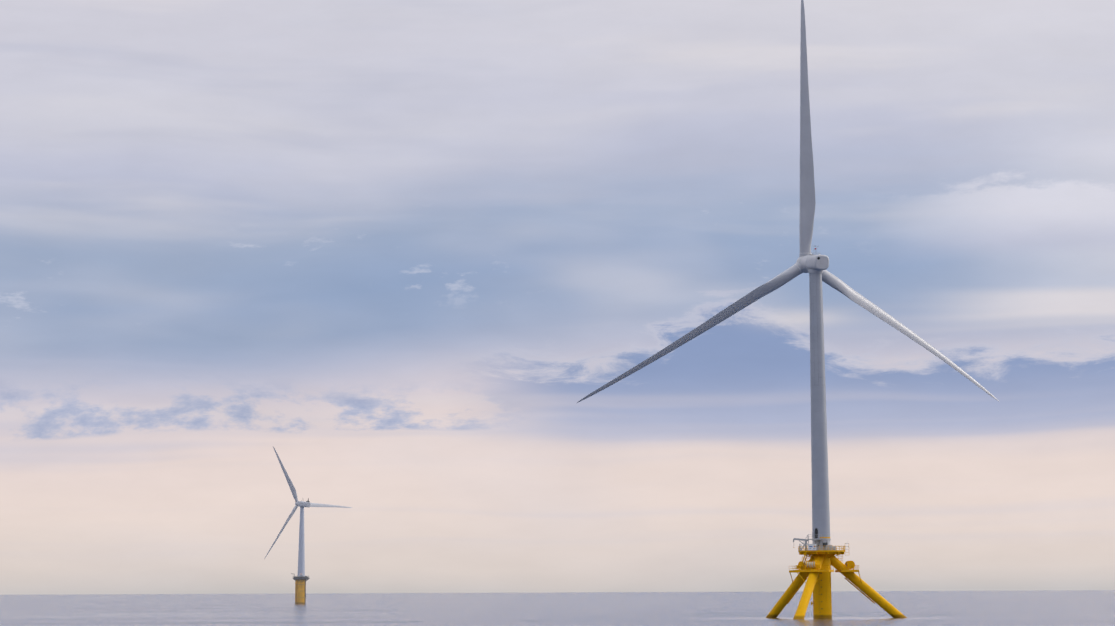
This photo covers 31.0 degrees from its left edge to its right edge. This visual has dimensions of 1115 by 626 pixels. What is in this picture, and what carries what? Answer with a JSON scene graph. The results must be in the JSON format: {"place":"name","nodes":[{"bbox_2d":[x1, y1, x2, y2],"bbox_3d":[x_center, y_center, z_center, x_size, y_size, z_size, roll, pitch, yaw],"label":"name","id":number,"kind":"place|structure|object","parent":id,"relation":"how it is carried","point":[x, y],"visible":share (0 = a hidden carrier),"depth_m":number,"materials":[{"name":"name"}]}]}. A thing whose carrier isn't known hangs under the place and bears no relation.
{"place":"outdoors","nodes":[
{"label":"outdoors","id":0,"kind":"place"},
{"bbox_2d":[0,590,1114,625],"bbox_3d":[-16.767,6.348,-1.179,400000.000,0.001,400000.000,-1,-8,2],"label":"sea water","id":1,"kind":"structure","parent":0,"point":[1014,608],"depth_m":760.49,"materials":[{"name":"grey liquid"}]},
{"bbox_2d":[293,507,309,603],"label":"turbine tower","id":2,"kind":"structure","parent":1,"relation":"in","point":[301,579],"depth_m":1269.39,"materials":[{"name":"white metal"}]},
{"bbox_2d":[295,498,310,507],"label":"nacelle","id":3,"kind":"object","parent":2,"relation":"on","point":[302,504],"visible":0.92,"depth_m":1272.66,"materials":[{"name":"white metal"}]},
{"bbox_2d":[264,447,351,558],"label":"turbine rotor blades","id":4,"kind":"object","parent":3,"relation":"attached to","point":[292,487],"visible":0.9,"depth_m":1277.95,"materials":[{"name":"white plastic"}]},
{"bbox_2d":[766,528,906,618],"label":"turbine foundation","id":5,"kind":"object","parent":1,"relation":"in","point":[815,569],"visible":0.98,"depth_m":480.50,"materials":[{"name":"yellow paint"}]},
{"bbox_2d":[0,0,1114,594],"label":"sky","id":6,"kind":"structure","parent":0,"point":[393,249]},
{"bbox_2d":[809,273,830,538],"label":"turbine tower","id":7,"kind":"structure","parent":0,"point":[820,491],"depth_m":485.82,"materials":[{"name":"white metal"}]},
{"bbox_2d":[796,246,828,272],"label":"nacelle","id":8,"kind":"object","parent":7,"relation":"on","point":[813,263],"visible":0.94,"depth_m":490.29,"materials":[{"name":"white metal"}]},
{"bbox_2d":[577,0,999,402],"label":"turbine rotor blades","id":9,"kind":"object","parent":8,"relation":"attached to","point":[807,202],"visible":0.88,"depth_m":496.73,"materials":[{"name":"white plastic"}]}
]}

